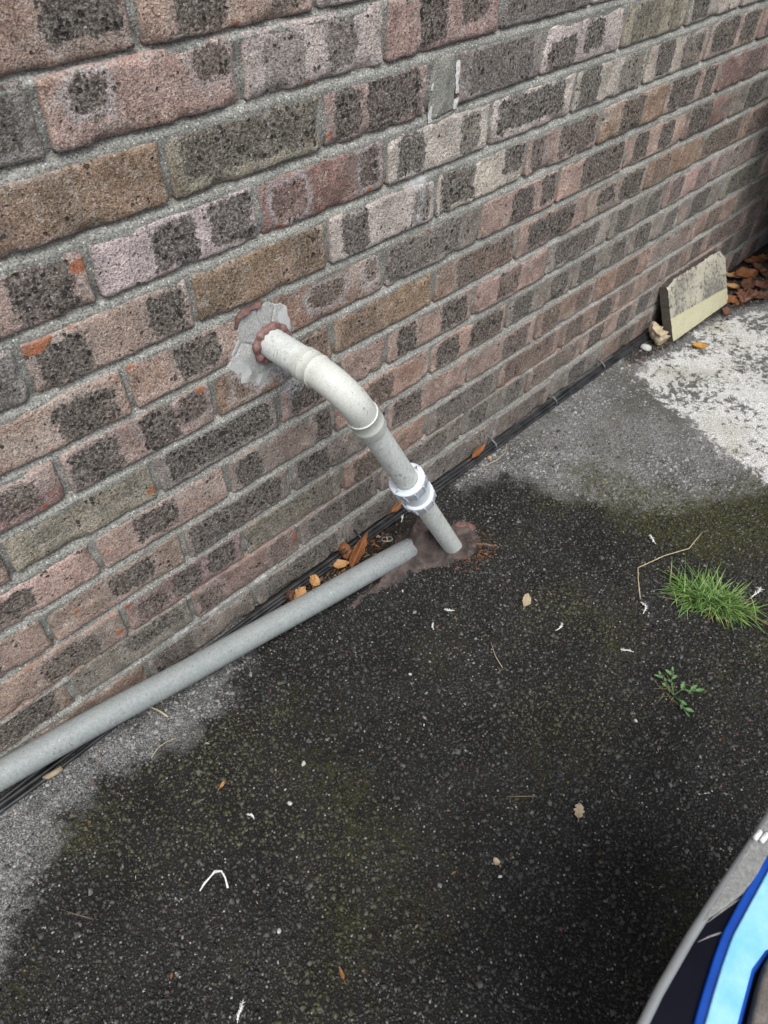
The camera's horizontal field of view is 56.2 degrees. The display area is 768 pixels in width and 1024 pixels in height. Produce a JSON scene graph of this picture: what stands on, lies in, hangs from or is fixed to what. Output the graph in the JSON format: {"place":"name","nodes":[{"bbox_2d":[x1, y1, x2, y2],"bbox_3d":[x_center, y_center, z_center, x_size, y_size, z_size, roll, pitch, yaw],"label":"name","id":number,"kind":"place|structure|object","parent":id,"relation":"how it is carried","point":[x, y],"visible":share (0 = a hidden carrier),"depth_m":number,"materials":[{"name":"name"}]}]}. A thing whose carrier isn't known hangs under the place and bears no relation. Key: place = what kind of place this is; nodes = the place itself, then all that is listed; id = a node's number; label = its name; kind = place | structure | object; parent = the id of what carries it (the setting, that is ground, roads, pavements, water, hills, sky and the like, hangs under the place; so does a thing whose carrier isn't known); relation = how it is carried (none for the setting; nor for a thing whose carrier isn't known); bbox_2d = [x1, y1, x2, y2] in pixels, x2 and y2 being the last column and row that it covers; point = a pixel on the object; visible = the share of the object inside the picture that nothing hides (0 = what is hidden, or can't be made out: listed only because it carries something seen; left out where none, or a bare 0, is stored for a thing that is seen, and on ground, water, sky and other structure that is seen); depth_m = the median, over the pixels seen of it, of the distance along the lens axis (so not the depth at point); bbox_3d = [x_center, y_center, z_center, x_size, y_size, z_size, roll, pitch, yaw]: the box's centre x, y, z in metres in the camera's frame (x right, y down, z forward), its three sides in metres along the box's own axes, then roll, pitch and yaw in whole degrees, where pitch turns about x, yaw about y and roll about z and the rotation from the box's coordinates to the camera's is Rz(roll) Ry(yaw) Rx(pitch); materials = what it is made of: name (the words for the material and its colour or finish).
{"place":"outdoors","nodes":[
{"label":"outdoors","id":0,"kind":"place"},
{"bbox_2d":[236,1000,244,1022],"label":"feather","id":1,"kind":"object","parent":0,"point":[239,1011],"visible":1,"depth_m":0.90,"materials":[{"name":"white"}]},
{"bbox_2d":[0,243,767,1023],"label":"ground","id":2,"kind":"structure","parent":0,"point":[544,731],"depth_m":1.12,"materials":[{"name":"black asphalt"}]},
{"bbox_2d":[42,765,62,778],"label":"leaf","id":3,"kind":"object","parent":2,"relation":"on","point":[55,772],"visible":1,"depth_m":1.11,"materials":[{"name":"beige plant"}]},
{"bbox_2d":[61,909,92,919],"bbox_3d":[-0.418,0.547,0.979,0.049,0.003,0.002,10,47,10],"label":"twig","id":4,"kind":"object","parent":2,"relation":"on","point":[78,914],"visible":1,"depth_m":0.98,"materials":[{"name":"brown wood"}]},
{"bbox_2d":[2,692,208,896],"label":"dust crumbs","id":5,"kind":"object","parent":2,"relation":"on","point":[93,782],"visible":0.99,"depth_m":1.10,"materials":[{"name":"stone"}]},
{"bbox_2d":[150,707,168,717],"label":"straw stem","id":6,"kind":"object","parent":2,"relation":"on","point":[167,716],"visible":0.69,"depth_m":1.19,"materials":[{"name":"beige plant"}]},
{"bbox_2d":[0,538,416,791],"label":"drain pipe","id":7,"kind":"object","parent":2,"relation":"on","point":[38,753],"visible":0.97,"depth_m":1.17,"materials":[{"name":"grey plastic"}]},
{"bbox_2d":[199,870,228,890],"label":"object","id":8,"kind":"object","parent":2,"relation":"on","point":[212,874],"visible":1,"depth_m":1.01,"materials":[{"name":"white plastic"}]},
{"bbox_2d":[285,589,296,601],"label":"leaf","id":9,"kind":"object","parent":2,"relation":"on","point":[290,597],"visible":0.66,"depth_m":1.35,"materials":[{"name":"brown plant"}]},
{"bbox_2d":[294,586,306,598],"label":"leaf","id":10,"kind":"object","parent":2,"relation":"on","point":[299,591],"visible":0.66,"depth_m":1.34,"materials":[{"name":"orange plant"}]},
{"bbox_2d":[310,574,319,587],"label":"leaf","id":11,"kind":"object","parent":2,"relation":"on","point":[314,580],"visible":1,"depth_m":1.36,"materials":[{"name":"orange plant"}]},
{"bbox_2d":[0,334,647,808],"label":"cable","id":12,"kind":"object","parent":2,"relation":"on","point":[332,560],"visible":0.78,"depth_m":1.48,"materials":[{"name":"black rubber"}]},
{"bbox_2d":[0,331,648,801],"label":"cable","id":13,"kind":"object","parent":12,"relation":"on","point":[26,779],"visible":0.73,"depth_m":1.45,"materials":[{"name":"black rubber"}]},
{"bbox_2d":[387,502,401,514],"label":"leaf","id":14,"kind":"object","parent":13,"relation":"on","point":[395,507],"visible":0.93,"depth_m":1.49,"materials":[{"name":"orange plant"}]},
{"bbox_2d":[468,444,485,460],"bbox_3d":[0.209,-0.134,1.610,0.013,0.010,0.079,24,51,22],"label":"leaf","id":15,"kind":"object","parent":13,"relation":"on","point":[477,451],"visible":1,"depth_m":1.61,"materials":[{"name":"orange plant"}]},
{"bbox_2d":[0,334,648,806],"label":"cable","id":16,"kind":"object","parent":2,"relation":"on","point":[60,760],"visible":0.72,"depth_m":1.45,"materials":[{"name":"black rubber"}]},
{"bbox_2d":[0,336,649,813],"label":"cable","id":17,"kind":"object","parent":2,"relation":"on","point":[42,780],"visible":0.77,"depth_m":1.47,"materials":[{"name":"black rubber"}]},
{"bbox_2d":[20,330,648,787],"bbox_3d":[-0.084,0.081,1.429,2.360,0.011,0.015,-36,55,-29],"label":"cable","id":18,"kind":"object","parent":2,"relation":"on","point":[312,570],"visible":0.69,"depth_m":1.38,"materials":[{"name":"black rubber"}]},
{"bbox_2d":[278,528,401,607],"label":"leaf crumbs","id":19,"kind":"object","parent":2,"relation":"on","point":[344,569],"visible":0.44,"depth_m":1.43,"materials":[{"name":"plant"}]},
{"bbox_2d":[332,559,349,567],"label":"leaf","id":20,"kind":"object","parent":2,"relation":"on","point":[339,563],"visible":1,"depth_m":1.40,"materials":[{"name":"orange plant"}]},
{"bbox_2d":[339,966,344,981],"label":"leaf","id":21,"kind":"object","parent":2,"relation":"on","point":[342,975],"visible":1,"depth_m":0.93,"materials":[{"name":"brown plant"}]},
{"bbox_2d":[338,542,352,562],"bbox_3d":[-0.076,0.079,1.409,0.031,0.022,0.042,18,48,16],"label":"leaf","id":22,"kind":"object","parent":2,"relation":"on","point":[347,547],"visible":1,"depth_m":1.42,"materials":[{"name":"brown plant"}]},
{"bbox_2d":[349,531,367,567],"bbox_3d":[-0.052,0.082,1.410,0.025,0.015,0.118,26,58,-5],"label":"leaf","id":23,"kind":"object","parent":2,"relation":"on","point":[358,552],"visible":0.9,"depth_m":1.41,"materials":[{"name":"brown plant"}]},
{"bbox_2d":[0,0,767,757],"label":"brick wall","id":24,"kind":"structure","parent":2,"relation":"on","point":[448,234],"depth_m":1.03,"materials":[{"name":"brown brick"}]},
{"bbox_2d":[234,299,261,329],"bbox_3d":[-0.179,-0.261,0.958,0.048,0.028,0.008,-35,55,-29],"label":"mastic smear","id":25,"kind":"object","parent":24,"relation":"attached to","point":[245,311],"visible":1,"depth_m":0.95},
{"bbox_2d":[252,322,290,364],"bbox_3d":[-0.157,-0.237,1.009,0.066,0.062,0.014,-35,55,-29],"label":"mastic ring","id":26,"kind":"object","parent":24,"relation":"attached to","point":[260,337],"visible":0.67,"depth_m":0.99,"materials":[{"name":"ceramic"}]},
{"bbox_2d":[260,329,461,552],"bbox_3d":[-0.010,-0.044,1.177,0.364,0.559,0.179,-7,46,-7],"label":"waste pipe","id":27,"kind":"object","parent":24,"relation":"attached to","point":[343,392],"visible":0.99,"depth_m":0.98,"materials":[{"name":"plastic"}]},
{"bbox_2d":[488,435,496,447],"bbox_3d":[0.248,-0.160,1.646,0.006,0.024,0.031,-35,55,-29],"label":"cable clip","id":28,"kind":"object","parent":24,"relation":"attached to","point":[492,440],"visible":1,"depth_m":1.64,"materials":[{"name":"grey plastic"}]},
{"bbox_2d":[549,392,557,404],"bbox_3d":[0.413,-0.277,1.759,0.006,0.024,0.031,-35,55,-29],"label":"cable clip","id":29,"kind":"object","parent":24,"relation":"attached to","point":[553,397],"visible":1,"depth_m":1.75,"materials":[{"name":"grey plastic"}]},
{"bbox_2d":[382,536,392,541],"bbox_3d":[0.006,0.055,1.454,0.023,0.002,0.012,-5,55,-4],"label":"ring pull","id":30,"kind":"object","parent":2,"relation":"on","point":[387,537],"visible":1,"depth_m":1.45,"materials":[{"name":"metal"}]},
{"bbox_2d":[19,382,767,1000],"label":"scattered crumbs","id":31,"kind":"object","parent":2,"relation":"on","point":[423,724],"visible":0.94,"depth_m":1.15,"materials":[{"name":"stone"}]},
{"bbox_2d":[342,519,480,612],"bbox_3d":[0.042,0.068,1.401,0.339,0.073,0.127,-21,49,-19],"label":"mastic smear","id":32,"kind":"object","parent":2,"relation":"on","point":[431,552],"visible":0.66,"depth_m":1.41},
{"bbox_2d":[452,521,475,530],"bbox_3d":[0.163,0.028,1.481,0.056,0.012,0.034,0,46,0],"label":"mastic flake","id":33,"kind":"object","parent":2,"relation":"on","point":[469,524],"visible":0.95,"depth_m":1.48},
{"bbox_2d":[454,531,496,571],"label":"husk crumbs","id":34,"kind":"object","parent":2,"relation":"on","point":[480,551],"visible":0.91,"depth_m":1.43,"materials":[{"name":"plant"}]},
{"bbox_2d":[476,542,493,546],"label":"twig","id":35,"kind":"object","parent":2,"relation":"on","point":[487,544],"visible":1,"depth_m":1.44,"materials":[{"name":"wood"}]},
{"bbox_2d":[493,857,500,866],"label":"leaf","id":36,"kind":"object","parent":2,"relation":"on","point":[496,861],"visible":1,"depth_m":1.03,"materials":[{"name":"beige plant"}]},
{"bbox_2d":[522,593,530,608],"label":"leaf","id":37,"kind":"object","parent":2,"relation":"on","point":[526,600],"visible":1,"depth_m":1.34,"materials":[{"name":"beige plant"}]},
{"bbox_2d":[574,803,584,820],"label":"leaf","id":38,"kind":"object","parent":2,"relation":"on","point":[579,810],"visible":1,"depth_m":1.07,"materials":[{"name":"beige plant"}]},
{"bbox_2d":[640,344,651,350],"bbox_3d":[0.706,-0.443,1.938,0.024,0.016,0.030,-29,52,-25],"label":"pebble","id":39,"kind":"object","parent":2,"relation":"on","point":[646,347],"visible":1,"depth_m":1.93,"materials":[{"name":"stone"}]},
{"bbox_2d":[649,321,669,348],"bbox_3d":[0.740,-0.477,1.948,0.062,0.039,0.092,1,58,-29],"label":"stone","id":40,"kind":"object","parent":2,"relation":"on","point":[658,335],"visible":1,"depth_m":1.95,"materials":[{"name":"beige stone"}]},
{"bbox_2d":[638,532,702,598],"bbox_3d":[0.552,0.089,1.415,0.240,0.015,0.047,-35,55,-29],"label":"straw stem","id":41,"kind":"object","parent":2,"relation":"on","point":[663,556],"visible":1,"depth_m":1.41,"materials":[{"name":"beige plant"}]},
{"bbox_2d":[649,666,704,716],"bbox_3d":[0.490,0.298,1.212,0.086,0.016,0.089,-35,55,-29],"label":"weed","id":42,"kind":"object","parent":2,"relation":"on","point":[683,684],"visible":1,"depth_m":1.21,"materials":[{"name":"green plant"}]},
{"bbox_2d":[659,251,727,340],"bbox_3d":[0.867,-0.609,2.007,0.302,0.163,0.030,-34,31,-29],"label":"slab","id":43,"kind":"object","parent":2,"relation":"on","point":[694,294],"depth_m":1.98,"materials":[{"name":"beige concrete"}]},
{"bbox_2d":[688,342,707,347],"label":"leaf","id":44,"kind":"object","parent":2,"relation":"on","point":[699,345],"visible":1,"depth_m":1.94,"materials":[{"name":"plant"}]},
{"bbox_2d":[632,260,767,363],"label":"corner crumbs","id":45,"kind":"object","parent":2,"relation":"on","point":[649,353],"visible":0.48,"depth_m":2.04,"materials":[{"name":"stone"}]},
{"bbox_2d":[636,810,767,1023],"bbox_3d":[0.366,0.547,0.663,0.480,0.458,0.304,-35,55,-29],"label":"shoe","id":46,"kind":"object","parent":2,"relation":"on","point":[715,971],"visible":1,"depth_m":0.55,"materials":[{"name":"blue plastic"}]},
{"bbox_2d":[652,561,767,632],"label":"grass tuft","id":47,"kind":"object","parent":2,"relation":"on","point":[702,595],"visible":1,"depth_m":1.34,"materials":[{"name":"green plant"}]},
{"bbox_2d":[722,307,731,314],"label":"leaf","id":48,"kind":"object","parent":2,"relation":"on","point":[725,311],"visible":1,"depth_m":2.07,"materials":[{"name":"brown plant"}]},
{"bbox_2d":[727,283,741,288],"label":"leaf","id":49,"kind":"object","parent":2,"relation":"on","point":[732,286],"visible":0.83,"depth_m":2.16,"materials":[{"name":"orange plant"}]},
{"bbox_2d":[727,294,742,304],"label":"leaf","id":50,"kind":"object","parent":2,"relation":"on","point":[734,300],"visible":0.87,"depth_m":2.10,"materials":[{"name":"brown plant"}]},
{"bbox_2d":[726,272,747,277],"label":"leaf","id":51,"kind":"object","parent":2,"relation":"on","point":[733,274],"visible":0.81,"depth_m":2.20,"materials":[{"name":"brown plant"}]},
{"bbox_2d":[730,267,757,277],"bbox_3d":[1.096,-0.725,2.196,0.109,0.020,0.055,-18,58,-17],"label":"leaf","id":52,"kind":"object","parent":2,"relation":"on","point":[747,272],"visible":0.99,"depth_m":2.21,"materials":[{"name":"brown plant"}]},
{"bbox_2d":[734,288,755,303],"bbox_3d":[1.053,-0.629,2.105,0.061,0.021,0.101,13,46,23],"label":"leaf","id":53,"kind":"object","parent":2,"relation":"on","point":[743,297],"visible":1,"depth_m":2.12,"materials":[{"name":"brown plant"}]},
{"bbox_2d":[740,277,754,292],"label":"leaf","id":54,"kind":"object","parent":2,"relation":"on","point":[748,282],"visible":1,"depth_m":2.15,"materials":[{"name":"brown plant"}]},
{"bbox_2d":[744,254,767,263],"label":"leaf","id":55,"kind":"object","parent":2,"relation":"on","point":[758,258],"visible":0.93,"depth_m":2.27,"materials":[{"name":"brown plant"}]},
{"bbox_2d":[746,289,767,298],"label":"leaf","id":56,"kind":"object","parent":2,"relation":"on","point":[760,294],"visible":0.91,"depth_m":2.13,"materials":[{"name":"brown plant"}]},
{"bbox_2d":[752,586,764,596],"bbox_3d":[0.702,0.150,1.359,0.039,0.007,0.014,-23,50,-21],"label":"feather","id":57,"kind":"object","parent":2,"relation":"on","point":[758,591],"visible":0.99,"depth_m":1.36,"materials":[{"name":"white"}]},
{"bbox_2d":[752,262,767,277],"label":"leaf","id":58,"kind":"object","parent":2,"relation":"on","point":[760,268],"visible":0.98,"depth_m":2.23,"materials":[{"name":"brown plant"}]},
{"bbox_2d":[754,278,767,288],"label":"leaf","id":59,"kind":"object","parent":2,"relation":"on","point":[762,284],"visible":1,"depth_m":2.17,"materials":[{"name":"brown plant"}]},
{"bbox_2d":[506,796,536,796],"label":"twig","id":60,"kind":"object","parent":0,"point":[521,796],"visible":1,"depth_m":1.09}
]}

